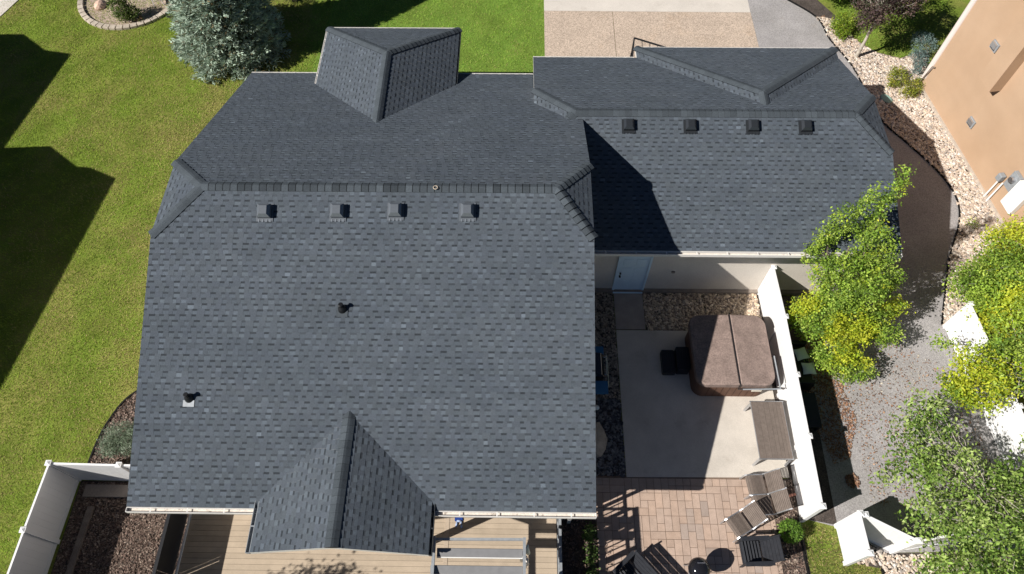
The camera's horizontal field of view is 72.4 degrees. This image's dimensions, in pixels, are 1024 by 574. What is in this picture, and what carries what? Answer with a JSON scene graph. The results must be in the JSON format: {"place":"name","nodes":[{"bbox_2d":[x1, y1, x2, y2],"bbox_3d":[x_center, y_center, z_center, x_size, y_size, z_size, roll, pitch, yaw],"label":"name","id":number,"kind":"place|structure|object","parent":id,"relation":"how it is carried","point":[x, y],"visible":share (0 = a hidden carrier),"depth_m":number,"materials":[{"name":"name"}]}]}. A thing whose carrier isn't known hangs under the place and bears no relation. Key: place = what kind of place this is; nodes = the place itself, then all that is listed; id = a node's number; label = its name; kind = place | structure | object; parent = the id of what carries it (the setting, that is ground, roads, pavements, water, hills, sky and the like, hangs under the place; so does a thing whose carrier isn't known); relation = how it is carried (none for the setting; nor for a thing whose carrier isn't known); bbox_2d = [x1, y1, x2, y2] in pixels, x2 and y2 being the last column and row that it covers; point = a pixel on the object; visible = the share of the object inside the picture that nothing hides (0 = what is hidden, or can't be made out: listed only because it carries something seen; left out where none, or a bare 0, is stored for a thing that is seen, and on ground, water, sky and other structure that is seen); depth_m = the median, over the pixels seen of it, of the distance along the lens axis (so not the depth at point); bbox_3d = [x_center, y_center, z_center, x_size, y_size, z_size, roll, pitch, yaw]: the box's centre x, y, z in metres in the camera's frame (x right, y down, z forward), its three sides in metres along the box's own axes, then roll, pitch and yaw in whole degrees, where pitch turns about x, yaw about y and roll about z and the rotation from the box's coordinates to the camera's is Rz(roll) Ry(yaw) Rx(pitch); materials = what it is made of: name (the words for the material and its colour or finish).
{"place":"outdoors","nodes":[
{"label":"outdoors","id":0,"kind":"place"},
{"bbox_2d":[0,0,17,16],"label":"sidewalk","id":1,"kind":"structure","parent":0,"point":[6,4],"depth_m":31.66,"materials":[{"name":"concrete"}]},
{"bbox_2d":[296,0,544,72],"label":"front lawn","id":2,"kind":"structure","parent":0,"point":[467,48],"depth_m":30.96,"materials":[{"name":"green plant"}]},
{"bbox_2d":[455,520,462,527],"bbox_3d":[-1.454,6.498,19.204,0.206,0.060,0.213,1,59,1],"label":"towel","id":3,"kind":"object","parent":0,"point":[457,521],"visible":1,"depth_m":19.20,"materials":[{"name":"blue fabric"}]},
{"bbox_2d":[0,0,1023,573],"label":"lawn","id":4,"kind":"structure","parent":0,"point":[948,18],"depth_m":26.14,"materials":[{"name":"green plant"}]},
{"bbox_2d":[7,460,129,573],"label":"vinyl fence","id":5,"kind":"object","parent":4,"relation":"on","point":[40,531],"visible":0.72,"depth_m":19.35,"materials":[{"name":"white plastic"}]},
{"bbox_2d":[89,393,135,463],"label":"bark mulch","id":6,"kind":"object","parent":4,"relation":"on","point":[116,419],"visible":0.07,"depth_m":21.46,"materials":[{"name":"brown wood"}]},
{"bbox_2d":[87,390,136,462],"bbox_3d":[-11.196,3.511,21.959,1.357,0.060,5.616,40,67,21],"label":"garden edging","id":7,"kind":"object","parent":6,"relation":"on","point":[116,409],"visible":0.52,"depth_m":21.56,"materials":[{"name":"black plastic"}]},
{"bbox_2d":[95,418,133,460],"bbox_3d":[-11.410,4.456,20.817,2.058,1.078,1.504,1,59,1],"label":"grey shrub","id":8,"kind":"object","parent":6,"relation":"on","point":[123,441],"visible":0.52,"depth_m":20.71,"materials":[{"name":"green plant"}]},
{"bbox_2d":[51,481,188,573],"bbox_3d":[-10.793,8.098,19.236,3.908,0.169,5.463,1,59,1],"label":"bark mulch","id":9,"kind":"object","parent":4,"relation":"on","point":[98,519],"visible":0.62,"depth_m":19.81,"materials":[{"name":"brown wood"}]},
{"bbox_2d":[65,506,94,573],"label":"timber border","id":10,"kind":"object","parent":9,"relation":"on","point":[72,563],"visible":1,"depth_m":19.73,"materials":[{"name":"wood"}]},
{"bbox_2d":[82,484,127,497],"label":"stone slab","id":11,"kind":"structure","parent":9,"relation":"on","point":[102,490],"depth_m":20.43,"materials":[{"name":"stone"}]},
{"bbox_2d":[84,0,171,24],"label":"round bed","id":12,"kind":"object","parent":4,"relation":"on","point":[98,14],"visible":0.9,"depth_m":31.44,"materials":[{"name":"gravel"}]},
{"bbox_2d":[94,0,106,10],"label":"boulder","id":13,"kind":"object","parent":12,"relation":"on","point":[100,5],"visible":1,"depth_m":31.41,"materials":[{"name":"beige stone"}]},
{"bbox_2d":[106,0,142,22],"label":"green shrub","id":14,"kind":"object","parent":12,"relation":"on","point":[125,13],"visible":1,"depth_m":30.62,"materials":[{"name":"green plant"}]},
{"bbox_2d":[77,0,176,30],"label":"curb ring","id":15,"kind":"object","parent":12,"relation":"on","point":[97,24],"visible":0.91,"depth_m":30.94,"materials":[{"name":"stone"}]},
{"bbox_2d":[165,0,290,85],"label":"spruce tree","id":16,"kind":"object","parent":4,"relation":"on","point":[210,32],"visible":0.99,"depth_m":28.41,"materials":[{"name":"green plant"}]},
{"bbox_2d":[125,26,902,555],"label":"house","id":17,"kind":"structure","parent":4,"relation":"on","point":[359,334],"depth_m":18.00,"materials":[{"name":"grey"}]},
{"bbox_2d":[612,256,653,293],"bbox_3d":[3.920,-0.408,22.903,1.070,2.220,0.165,1,59,1],"label":"door","id":18,"kind":"structure","parent":17,"relation":"in","point":[632,272],"depth_m":22.86,"materials":[{"name":"paint"}]},
{"bbox_2d":[595,293,624,475],"bbox_3d":[2.458,2.872,22.284,1.880,0.001,6.350,1,59,1],"label":"side rock bed","id":19,"kind":"object","parent":4,"relation":"on","point":[612,368],"visible":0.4,"depth_m":22.29,"materials":[{"name":"grey gravel"}]},
{"bbox_2d":[596,422,606,456],"bbox_3d":[2.414,4.604,21.146,0.977,0.536,1.141,1,59,1],"label":"boulder","id":20,"kind":"object","parent":19,"relation":"on","point":[601,441],"visible":0.37,"depth_m":20.99,"materials":[{"name":"grey stone"}]},
{"bbox_2d":[595,292,620,399],"bbox_3d":[2.763,1.831,22.872,1.386,0.122,3.942,1,59,1],"label":"river rock","id":21,"kind":"object","parent":19,"relation":"on","point":[608,349],"visible":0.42,"depth_m":22.94,"materials":[{"name":"gravel"}]},
{"bbox_2d":[595,346,608,393],"bbox_3d":[2.605,2.668,21.709,0.702,1.180,1.580,1,59,1],"label":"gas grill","id":22,"kind":"object","parent":21,"relation":"on","point":[601,386],"visible":0.64,"depth_m":21.26,"materials":[{"name":"blue metal"}]},
{"bbox_2d":[595,397,625,477],"bbox_3d":[2.728,4.534,21.266,1.376,0.119,2.509,1,59,1],"label":"river rock","id":23,"kind":"object","parent":19,"relation":"on","point":[613,428],"visible":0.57,"depth_m":21.22,"materials":[{"name":"stone"}]},
{"bbox_2d":[614,293,645,329],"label":"walkway","id":24,"kind":"structure","parent":4,"relation":"on","point":[629,312],"depth_m":23.45,"materials":[{"name":"concrete"}]},
{"bbox_2d":[544,0,749,11],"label":"driveway apron","id":25,"kind":"object","parent":4,"relation":"on","point":[660,5],"visible":1,"depth_m":31.44,"materials":[{"name":"concrete"}]},
{"bbox_2d":[642,293,761,330],"bbox_3d":[6.356,0.823,23.448,3.950,0.143,1.538,1,59,1],"label":"river rock","id":26,"kind":"object","parent":4,"relation":"on","point":[734,304],"visible":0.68,"depth_m":23.50,"materials":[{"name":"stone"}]},
{"bbox_2d":[616,330,788,477],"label":"patio slab","id":27,"kind":"structure","parent":4,"relation":"on","point":[674,426],"depth_m":21.46,"materials":[{"name":"concrete"}]},
{"bbox_2d":[660,347,690,374],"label":"tub steps","id":28,"kind":"structure","parent":27,"relation":"on","point":[677,360],"depth_m":22.20,"materials":[{"name":"black plastic"}]},
{"bbox_2d":[685,314,780,396],"bbox_3d":[6.817,2.200,21.945,2.512,1.151,2.502,1,59,1],"label":"hot tub","id":29,"kind":"object","parent":27,"relation":"on","point":[729,354],"visible":1,"depth_m":21.48,"materials":[{"name":"brown plastic"}]},
{"bbox_2d":[743,401,793,466],"bbox_3d":[7.640,4.375,20.906,1.022,0.714,1.795,1,59,1],"label":"patio table","id":30,"kind":"object","parent":27,"relation":"on","point":[771,431],"visible":1,"depth_m":20.58,"materials":[{"name":"wood"}]},
{"bbox_2d":[757,295,792,477],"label":"fence base soil","id":31,"kind":"structure","parent":4,"relation":"on","point":[775,392],"depth_m":22.00,"materials":[{"name":"brown soil"}]},
{"bbox_2d":[757,265,826,521],"bbox_3d":[8.344,3.000,21.177,0.203,1.740,7.656,1,59,1],"label":"vinyl fence","id":32,"kind":"object","parent":31,"relation":"on","point":[810,503],"visible":0.92,"depth_m":20.80,"materials":[{"name":"white plastic"}]},
{"bbox_2d":[775,478,809,573],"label":"planting strip","id":33,"kind":"object","parent":4,"relation":"on","point":[797,521],"visible":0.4,"depth_m":19.63,"materials":[{"name":"stone"}]},
{"bbox_2d":[771,480,807,573],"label":"bark mulch","id":34,"kind":"object","parent":33,"relation":"on","point":[795,553],"visible":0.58,"depth_m":19.59,"materials":[{"name":"brown wood"}]},
{"bbox_2d":[777,517,804,544],"bbox_3d":[7.780,6.809,19.495,0.732,0.768,0.756,1,59,1],"label":"round bush","id":35,"kind":"object","parent":33,"relation":"on","point":[793,527],"visible":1,"depth_m":19.34,"materials":[{"name":"green plant"}]},
{"bbox_2d":[800,535,808,573],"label":"garden edging","id":36,"kind":"object","parent":33,"relation":"on","point":[804,555],"depth_m":19.46,"materials":[{"name":"grey plastic"}]},
{"bbox_2d":[834,510,874,565],"bbox_3d":[9.226,6.815,18.940,0.158,1.690,1.158,0,59,0],"label":"vinyl fence","id":37,"kind":"object","parent":4,"relation":"on","point":[853,539],"visible":1,"depth_m":18.88,"materials":[{"name":"white plastic"}]},
{"bbox_2d":[848,29,915,58],"bbox_3d":[15.748,-10.311,30.011,3.145,0.050,1.008,28,63,16],"label":"garden edging","id":38,"kind":"object","parent":4,"relation":"on","point":[881,53],"visible":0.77,"depth_m":29.72,"materials":[{"name":"black plastic"}]},
{"bbox_2d":[830,0,946,57],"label":"grass","id":39,"kind":"structure","parent":4,"relation":"on","point":[897,35],"depth_m":30.59,"materials":[{"name":"green plant"}]},
{"bbox_2d":[791,0,1002,324],"bbox_3d":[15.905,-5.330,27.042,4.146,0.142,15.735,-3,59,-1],"label":"river rock","id":40,"kind":"object","parent":4,"relation":"on","point":[915,119],"visible":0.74,"depth_m":27.36,"materials":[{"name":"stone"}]},
{"bbox_2d":[828,9,856,41],"bbox_3d":[14.256,-11.355,30.119,1.141,0.965,1.582,25,63,15],"label":"leafy bush","id":41,"kind":"object","parent":40,"relation":"on","point":[840,27],"visible":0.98,"depth_m":30.02,"materials":[{"name":"green plant"}]},
{"bbox_2d":[880,94,891,102],"bbox_3d":[15.182,-7.648,28.374,0.380,0.055,0.532,-25,62,-14],"label":"utility lid","id":42,"kind":"object","parent":40,"relation":"on","point":[886,98],"visible":1,"depth_m":28.34,"materials":[{"name":"green plastic"}]},
{"bbox_2d":[850,0,928,57],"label":"purple tree","id":43,"kind":"object","parent":40,"relation":"on","point":[879,11],"visible":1,"depth_m":27.67,"materials":[{"name":"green plant"}]},
{"bbox_2d":[886,65,925,99],"bbox_3d":[15.977,-8.333,28.513,1.626,0.627,1.564,29,64,17],"label":"yellow bush","id":44,"kind":"object","parent":40,"relation":"on","point":[914,92],"visible":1,"depth_m":28.51,"materials":[{"name":"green plant"}]},
{"bbox_2d":[906,30,938,75],"bbox_3d":[17.245,-9.853,29.303,1.193,0.804,2.794,14,60,9],"label":"blue bush","id":45,"kind":"object","parent":40,"relation":"on","point":[917,56],"visible":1,"depth_m":29.36,"materials":[{"name":"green plant"}]},
{"bbox_2d":[965,216,980,228],"bbox_3d":[16.531,-2.318,25.082,0.460,0.382,0.513,1,59,1],"label":"plant","id":46,"kind":"object","parent":40,"relation":"on","point":[974,221],"visible":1,"depth_m":25.09,"materials":[{"name":"green plant"}]},
{"bbox_2d":[942,213,1023,325],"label":"aspen tree","id":47,"kind":"object","parent":40,"relation":"on","point":[990,265],"visible":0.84,"depth_m":21.50,"materials":[{"name":"green plant"}]},
{"bbox_2d":[857,544,1023,573],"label":"corner rock bed","id":48,"kind":"object","parent":4,"relation":"on","point":[901,554],"visible":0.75,"depth_m":19.45,"materials":[{"name":"gravel"}]},
{"bbox_2d":[912,533,1023,573],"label":"cherry tree","id":49,"kind":"object","parent":48,"relation":"on","point":[942,562],"visible":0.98,"depth_m":17.46,"materials":[{"name":"green plant"}]},
{"bbox_2d":[927,260,1023,453],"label":"poplar tree","id":50,"kind":"object","parent":4,"relation":"on","point":[987,367],"visible":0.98,"depth_m":19.65,"materials":[{"name":"green plant"}]},
{"bbox_2d":[556,519,598,573],"bbox_3d":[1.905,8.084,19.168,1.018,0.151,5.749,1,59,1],"label":"bark mulch","id":51,"kind":"object","parent":0,"point":[577,563],"visible":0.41,"depth_m":19.64,"materials":[{"name":"black wood"}]},
{"bbox_2d":[178,514,556,573],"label":"deck","id":52,"kind":"structure","parent":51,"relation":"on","point":[215,543],"depth_m":18.86,"materials":[{"name":"beige wood"}]},
{"bbox_2d":[152,514,191,573],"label":"privacy screen","id":53,"kind":"object","parent":52,"relation":"on","point":[169,544],"visible":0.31,"depth_m":18.44,"materials":[{"name":"black plastic"}]},
{"bbox_2d":[430,536,525,573],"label":"pergola","id":54,"kind":"object","parent":52,"relation":"on","point":[482,553],"visible":0.99,"depth_m":16.77,"materials":[{"name":"wood"}]},
{"bbox_2d":[520,544,529,567],"bbox_3d":[0.322,6.630,17.204,0.269,0.974,0.406,1,59,1],"label":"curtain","id":55,"kind":"object","parent":54,"relation":"hanging from","point":[527,553],"visible":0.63,"depth_m":17.25,"materials":[{"name":"grey fabric"}]},
{"bbox_2d":[557,519,562,573],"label":"railing","id":56,"kind":"object","parent":52,"relation":"on","point":[559,547],"visible":0.71,"depth_m":18.02,"materials":[{"name":"metal"}]},
{"bbox_2d":[580,521,598,544],"bbox_3d":[2.170,6.896,19.606,0.516,0.542,0.691,1,59,1],"label":"leafy plant","id":57,"kind":"object","parent":51,"relation":"on","point":[587,535],"visible":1,"depth_m":19.54,"materials":[{"name":"green plant"}]},
{"bbox_2d":[582,543,598,569],"bbox_3d":[2.163,7.432,19.293,0.479,0.536,0.739,1,59,1],"label":"leafy plant","id":58,"kind":"object","parent":51,"relation":"on","point":[589,559],"visible":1,"depth_m":19.27,"materials":[{"name":"green plant"}]},
{"bbox_2d":[583,563,600,573],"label":"leafy plant","id":59,"kind":"object","parent":51,"relation":"on","point":[590,572],"visible":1,"depth_m":19.06,"materials":[{"name":"green plant"}]},
{"bbox_2d":[544,11,615,56],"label":"driveway","id":60,"kind":"structure","parent":0,"point":[580,33],"depth_m":30.51,"materials":[{"name":"beige concrete"}]},
{"bbox_2d":[613,11,758,57],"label":"driveway","id":61,"kind":"structure","parent":0,"point":[701,29],"depth_m":30.61,"materials":[{"name":"beige concrete"}]},
{"bbox_2d":[630,37,665,56],"bbox_3d":[4.958,-7.854,26.710,1.272,3.325,0.996,1,59,1],"label":"black frame","id":62,"kind":"object","parent":61,"relation":"on","point":[632,51],"visible":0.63,"depth_m":25.43,"materials":[{"name":"metal"}]},
{"bbox_2d":[596,476,782,573],"bbox_3d":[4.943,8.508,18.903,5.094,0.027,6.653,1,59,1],"label":"paved patio","id":63,"kind":"structure","parent":0,"point":[607,526],"depth_m":19.94,"materials":[{"name":"stone"}]},
{"bbox_2d":[612,549,657,573],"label":"wooden loveseat","id":64,"kind":"object","parent":63,"relation":"on","point":[640,562],"visible":1,"depth_m":18.94,"materials":[{"name":"black paint"}]},
{"bbox_2d":[683,557,710,573],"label":"kettle grill","id":65,"kind":"object","parent":63,"relation":"on","point":[697,565],"visible":1,"depth_m":18.50,"materials":[{"name":"black metal"}]},
{"bbox_2d":[720,500,767,542],"bbox_3d":[6.470,6.541,19.544,0.937,0.879,0.620,-26,62,-14],"label":"lounge chair","id":66,"kind":"object","parent":63,"relation":"on","point":[741,529],"visible":0.98,"depth_m":19.50,"materials":[{"name":"fabric"}]},
{"bbox_2d":[735,534,785,567],"bbox_3d":[6.757,7.205,19.081,0.976,1.047,0.780,-2,59,-1],"label":"wooden armchair","id":67,"kind":"object","parent":63,"relation":"on","point":[772,551],"visible":1,"depth_m":19.14,"materials":[{"name":"black paint"}]},
{"bbox_2d":[739,468,784,499],"bbox_3d":[7.163,5.641,20.074,0.937,0.879,0.620,-3,59,-2],"label":"lounge chair","id":68,"kind":"object","parent":63,"relation":"on","point":[773,482],"visible":1,"depth_m":20.03,"materials":[{"name":"fabric"}]},
{"bbox_2d":[746,487,792,517],"bbox_3d":[7.255,6.124,19.787,0.937,0.879,0.620,-5,59,-3],"label":"lounge chair","id":69,"kind":"object","parent":63,"relation":"on","point":[781,502],"visible":0.83,"depth_m":19.73,"materials":[{"name":"fabric"}]},
{"bbox_2d":[781,295,836,524],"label":"shaded yard soil","id":70,"kind":"structure","parent":0,"point":[827,515],"depth_m":20.72,"materials":[{"name":"black soil"}]},
{"bbox_2d":[791,340,814,389],"bbox_3d":[8.988,2.422,22.087,0.775,0.680,1.500,1,59,1],"label":"outdoor sofa","id":71,"kind":"object","parent":70,"relation":"on","point":[806,381],"visible":0.45,"depth_m":21.95,"materials":[{"name":"green fabric"}]},
{"bbox_2d":[793,347,809,360],"bbox_3d":[9.153,2.117,22.156,0.400,0.140,0.400,-14,60,-3],"label":"cushion","id":72,"kind":"object","parent":71,"relation":"on","point":[800,353],"visible":0.98,"depth_m":22.10,"materials":[{"name":"green fabric"}]},
{"bbox_2d":[801,362,816,374],"bbox_3d":[9.286,2.548,21.900,0.400,0.140,0.400,-2,59,5],"label":"cushion","id":73,"kind":"object","parent":71,"relation":"on","point":[808,368],"visible":1,"depth_m":21.84,"materials":[{"name":"green fabric"}]},
{"bbox_2d":[802,393,821,430],"bbox_3d":[8.951,3.831,21.426,0.700,0.420,1.100,1,59,1],"label":"coffee table","id":74,"kind":"object","parent":70,"relation":"on","point":[811,411],"visible":0.53,"depth_m":21.23,"materials":[{"name":"black plastic"}]},
{"bbox_2d":[802,524,882,573],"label":"grass","id":75,"kind":"structure","parent":0,"point":[835,553],"depth_m":19.51,"materials":[{"name":"green plant"}]},
{"bbox_2d":[748,0,1022,552],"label":"gravel path","id":76,"kind":"structure","parent":0,"point":[928,213],"depth_m":22.56,"materials":[{"name":"grey gravel"}]},
{"bbox_2d":[798,330,855,463],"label":"leaf litter","id":77,"kind":"object","parent":76,"relation":"on","point":[832,415],"visible":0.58,"depth_m":21.62,"materials":[{"name":"brown plant"}]},
{"bbox_2d":[785,162,919,385],"bbox_3d":[10.127,-0.067,20.158,4.019,6.647,3.526,38,66,20],"label":"poplar tree","id":78,"kind":"object","parent":76,"relation":"on","point":[840,315],"visible":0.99,"depth_m":20.87,"materials":[{"name":"green plant"}]},
{"bbox_2d":[845,473,859,488],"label":"leaf litter","id":79,"kind":"object","parent":76,"relation":"on","point":[852,481],"visible":1,"depth_m":20.53,"materials":[{"name":"brown plant"}]},
{"bbox_2d":[788,0,960,324],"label":"garden edging","id":80,"kind":"object","parent":76,"relation":"on","point":[927,160],"visible":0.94,"depth_m":26.55,"materials":[{"name":"black plastic"}]},
{"bbox_2d":[843,338,992,506],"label":"leaf litter","id":81,"kind":"object","parent":76,"relation":"on","point":[902,415],"visible":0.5,"depth_m":21.57,"materials":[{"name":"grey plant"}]},
{"bbox_2d":[862,511,1018,553],"bbox_3d":[12.008,6.720,19.010,5.435,1.640,0.805,1,59,1],"label":"vinyl fence","id":82,"kind":"object","parent":76,"relation":"on","point":[891,540],"visible":0.48,"depth_m":18.83,"materials":[{"name":"white plastic"}]},
{"bbox_2d":[868,382,1023,566],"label":"cherry tree","id":83,"kind":"object","parent":76,"relation":"on","point":[974,499],"visible":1,"depth_m":18.07,"materials":[{"name":"green plant"}]},
{"bbox_2d":[942,301,1023,508],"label":"vinyl fence","id":84,"kind":"object","parent":76,"relation":"on","point":[1007,429],"visible":0.56,"depth_m":21.05,"materials":[{"name":"white plastic"}]},
{"bbox_2d":[920,0,1023,241],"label":"neighbour house","id":85,"kind":"structure","parent":0,"point":[973,82],"depth_m":25.26,"materials":[{"name":"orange paint"}]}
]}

